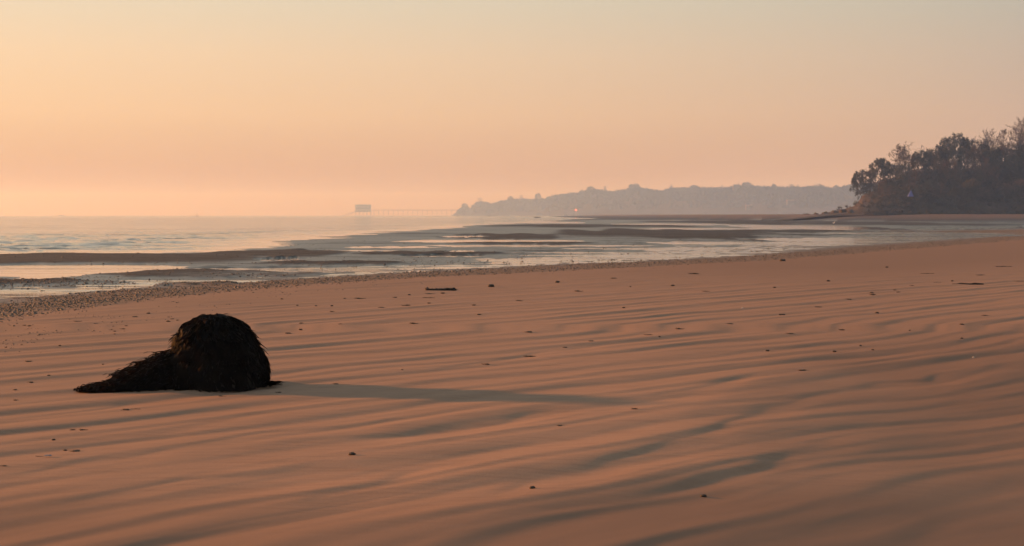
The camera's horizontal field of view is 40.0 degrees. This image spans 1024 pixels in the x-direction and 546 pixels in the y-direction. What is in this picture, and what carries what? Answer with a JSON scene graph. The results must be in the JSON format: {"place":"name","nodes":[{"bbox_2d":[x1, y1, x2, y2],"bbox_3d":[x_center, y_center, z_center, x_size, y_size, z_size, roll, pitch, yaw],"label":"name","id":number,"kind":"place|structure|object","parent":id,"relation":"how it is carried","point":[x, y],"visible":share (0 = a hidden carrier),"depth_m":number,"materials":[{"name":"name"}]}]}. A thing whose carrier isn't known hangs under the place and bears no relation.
{"place":"outdoors","nodes":[
{"label":"outdoors","id":0,"kind":"place"},
{"bbox_2d":[0,214,1023,545],"bbox_3d":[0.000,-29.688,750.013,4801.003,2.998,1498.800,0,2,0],"label":"beach sand","id":1,"kind":"structure","parent":0,"point":[884,426],"depth_m":11.54,"materials":[{"name":"beige sand"}]},
{"bbox_2d":[73,313,283,392],"bbox_3d":[-2.868,0.701,12.317,1.754,0.695,0.939,0,2,0],"label":"seaweed covered boulder","id":2,"kind":"object","parent":1,"relation":"on","point":[216,352],"visible":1,"depth_m":12.03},
{"bbox_2d":[429,287,458,290],"bbox_3d":[-1.404,0.332,28.054,0.675,0.091,0.169,0,2,0],"label":"wrack heap","id":3,"kind":"object","parent":1,"relation":"on","point":[452,289],"visible":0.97,"depth_m":28.01,"materials":[{"name":"brown plant"}]},
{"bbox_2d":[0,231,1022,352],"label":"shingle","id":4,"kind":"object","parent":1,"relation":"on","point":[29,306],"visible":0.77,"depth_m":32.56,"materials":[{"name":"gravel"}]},
{"bbox_2d":[956,283,983,284],"bbox_3d":[9.887,0.236,30.483,0.717,0.054,0.105,0,2,-5],"label":"stick","id":5,"kind":"object","parent":1,"relation":"on","point":[972,283],"visible":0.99,"depth_m":30.48,"materials":[{"name":"brown wood"}]},
{"bbox_2d":[0,215,1023,297],"bbox_3d":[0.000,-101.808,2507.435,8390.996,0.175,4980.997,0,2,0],"label":"sea","id":6,"kind":"structure","parent":0,"point":[19,234],"depth_m":93.15,"materials":[{"name":"grey liquid"}]},
{"bbox_2d":[342,204,371,215],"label":"boathouse","id":7,"kind":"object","parent":6,"relation":"in","point":[363,208],"visible":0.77,"depth_m":3437.54,"materials":[{"name":"metal"}]},
{"bbox_2d":[371,209,472,215],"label":"footbridge","id":8,"kind":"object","parent":6,"relation":"in","point":[421,209],"visible":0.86,"depth_m":3444.96,"materials":[{"name":"metal"}]},
{"bbox_2d":[0,0,1023,214],"label":"sky","id":9,"kind":"structure","parent":0,"point":[108,107],"materials":[{"name":"orange"}]},
{"bbox_2d":[452,189,870,215],"bbox_3d":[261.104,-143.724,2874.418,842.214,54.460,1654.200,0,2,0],"label":"hills","id":10,"kind":"structure","parent":0,"point":[666,209],"depth_m":2674.97,"materials":[{"name":"grey"}]},
{"bbox_2d":[534,193,540,201],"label":"evergreen tree","id":11,"kind":"object","parent":10,"relation":"on","point":[538,196],"visible":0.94,"depth_m":3305.55,"materials":[{"name":"green plant"}]},
{"bbox_2d":[626,184,640,190],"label":"evergreen tree","id":12,"kind":"object","parent":10,"relation":"on","point":[631,186],"visible":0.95,"depth_m":2868.48,"materials":[{"name":"green plant"}]},
{"bbox_2d":[457,184,865,215],"bbox_3d":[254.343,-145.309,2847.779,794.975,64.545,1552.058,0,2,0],"label":"distant woodland","id":13,"kind":"object","parent":10,"relation":"on","point":[787,190],"visible":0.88,"depth_m":2612.31,"materials":[{"name":"green plant"}]},
{"bbox_2d":[732,183,739,189],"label":"house","id":14,"kind":"structure","parent":10,"relation":"on","point":[736,186],"depth_m":2505.97,"materials":[{"name":"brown tile"}]},
{"bbox_2d":[741,182,751,186],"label":"evergreen tree","id":15,"kind":"object","parent":10,"relation":"on","point":[748,183],"visible":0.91,"depth_m":2502.65,"materials":[{"name":"green plant"}]},
{"bbox_2d":[786,199,796,205],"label":"house","id":16,"kind":"structure","parent":10,"relation":"on","point":[788,201],"depth_m":2330.96,"materials":[{"name":"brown tile"}]},
{"bbox_2d":[759,171,1023,220],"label":"headland","id":17,"kind":"structure","parent":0,"point":[859,209],"depth_m":399.65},
{"bbox_2d":[849,169,873,198],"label":"evergreen tree","id":18,"kind":"object","parent":17,"relation":"on","point":[857,175],"visible":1,"depth_m":418.27,"materials":[{"name":"green plant"}]},
{"bbox_2d":[858,169,880,192],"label":"bare tree","id":19,"kind":"object","parent":17,"relation":"on","point":[870,171],"visible":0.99,"depth_m":419.16,"materials":[{"name":"brown plant"}]},
{"bbox_2d":[865,158,891,186],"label":"evergreen tree","id":20,"kind":"object","parent":17,"relation":"on","point":[880,163],"visible":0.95,"depth_m":420.58,"materials":[{"name":"green plant"}]},
{"bbox_2d":[880,163,898,184],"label":"evergreen tree","id":21,"kind":"object","parent":17,"relation":"on","point":[893,166],"visible":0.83,"depth_m":421.17,"materials":[{"name":"green plant"}]},
{"bbox_2d":[888,145,909,177],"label":"bare tree","id":22,"kind":"object","parent":17,"relation":"on","point":[897,151],"visible":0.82,"depth_m":422.24,"materials":[{"name":"brown plant"}]},
{"bbox_2d":[892,161,915,186],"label":"evergreen tree","id":23,"kind":"object","parent":17,"relation":"on","point":[899,168],"visible":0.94,"depth_m":412.67,"materials":[{"name":"green plant"}]},
{"bbox_2d":[898,150,912,181],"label":"bare tree","id":24,"kind":"object","parent":17,"relation":"on","point":[904,153],"visible":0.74,"depth_m":420.92,"materials":[{"name":"brown plant"}]},
{"bbox_2d":[891,141,931,175],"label":"spreading tree","id":25,"kind":"object","parent":17,"relation":"on","point":[912,157],"visible":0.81,"depth_m":422.25,"materials":[{"name":"brown plant"}]},
{"bbox_2d":[909,149,931,177],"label":"evergreen tree","id":26,"kind":"object","parent":17,"relation":"on","point":[927,167],"visible":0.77,"depth_m":423.95,"materials":[{"name":"green plant"}]},
{"bbox_2d":[922,148,935,178],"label":"evergreen tree","id":27,"kind":"object","parent":17,"relation":"on","point":[929,155],"visible":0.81,"depth_m":422.82,"materials":[{"name":"green plant"}]},
{"bbox_2d":[837,161,1023,214],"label":"woodland","id":28,"kind":"object","parent":17,"relation":"on","point":[901,193],"visible":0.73,"depth_m":402.67,"materials":[{"name":"green plant"}]},
{"bbox_2d":[932,144,947,170],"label":"evergreen tree","id":29,"kind":"object","parent":17,"relation":"on","point":[938,147],"visible":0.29,"depth_m":423.93,"materials":[{"name":"green plant"}]},
{"bbox_2d":[930,150,953,182],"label":"evergreen tree","id":30,"kind":"object","parent":17,"relation":"on","point":[935,161],"visible":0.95,"depth_m":413.55,"materials":[{"name":"green plant"}]},
{"bbox_2d":[938,145,965,182],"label":"evergreen tree","id":31,"kind":"object","parent":17,"relation":"on","point":[950,157],"visible":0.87,"depth_m":414.08,"materials":[{"name":"green plant"}]},
{"bbox_2d":[937,132,979,171],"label":"evergreen tree","id":32,"kind":"object","parent":17,"relation":"on","point":[947,141],"visible":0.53,"depth_m":422.73,"materials":[{"name":"green plant"}]},
{"bbox_2d":[959,137,977,175],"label":"evergreen tree","id":33,"kind":"object","parent":17,"relation":"on","point":[967,139],"visible":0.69,"depth_m":422.71,"materials":[{"name":"green plant"}]},
{"bbox_2d":[962,178,981,198],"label":"evergreen tree","id":34,"kind":"object","parent":17,"relation":"on","point":[971,183],"visible":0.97,"depth_m":401.94,"materials":[{"name":"green plant"}]},
{"bbox_2d":[964,144,981,177],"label":"bare tree","id":35,"kind":"object","parent":17,"relation":"on","point":[975,156],"visible":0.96,"depth_m":415.39,"materials":[{"name":"brown plant"}]},
{"bbox_2d":[965,136,983,171],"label":"bare tree","id":36,"kind":"object","parent":17,"relation":"on","point":[975,141],"visible":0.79,"depth_m":420.74,"materials":[{"name":"brown plant"}]},
{"bbox_2d":[970,130,993,170],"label":"bare tree","id":37,"kind":"object","parent":17,"relation":"on","point":[985,142],"visible":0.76,"depth_m":420.25,"materials":[{"name":"brown plant"}]},
{"bbox_2d":[975,144,995,172],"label":"evergreen tree","id":38,"kind":"object","parent":17,"relation":"on","point":[981,152],"visible":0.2,"depth_m":424.21,"materials":[{"name":"green plant"}]},
{"bbox_2d":[977,145,1002,180],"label":"evergreen tree","id":39,"kind":"object","parent":17,"relation":"on","point":[996,154],"visible":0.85,"depth_m":413.63,"materials":[{"name":"green plant"}]},
{"bbox_2d":[982,129,1009,169],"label":"bare tree","id":40,"kind":"object","parent":17,"relation":"on","point":[995,140],"visible":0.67,"depth_m":422.56,"materials":[{"name":"brown plant"}]},
{"bbox_2d":[991,149,1012,165],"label":"evergreen tree","id":41,"kind":"object","parent":17,"relation":"on","point":[1002,154],"visible":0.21,"depth_m":426.17,"materials":[{"name":"green plant"}]},
{"bbox_2d":[995,129,1013,158],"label":"bare tree","id":42,"kind":"object","parent":17,"relation":"on","point":[1000,138],"visible":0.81,"depth_m":424.37,"materials":[{"name":"brown plant"}]},
{"bbox_2d":[998,141,1018,176],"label":"bare tree","id":43,"kind":"object","parent":17,"relation":"on","point":[1005,147],"visible":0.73,"depth_m":414.32,"materials":[{"name":"brown plant"}]},
{"bbox_2d":[997,117,1023,158],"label":"bare tree","id":44,"kind":"object","parent":17,"relation":"on","point":[1021,125],"visible":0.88,"depth_m":419.84,"materials":[{"name":"brown plant"}]},
{"bbox_2d":[1006,121,1023,169],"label":"bare tree","id":45,"kind":"object","parent":17,"relation":"on","point":[1016,137],"visible":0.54,"depth_m":424.16,"materials":[{"name":"brown plant"}]}
]}

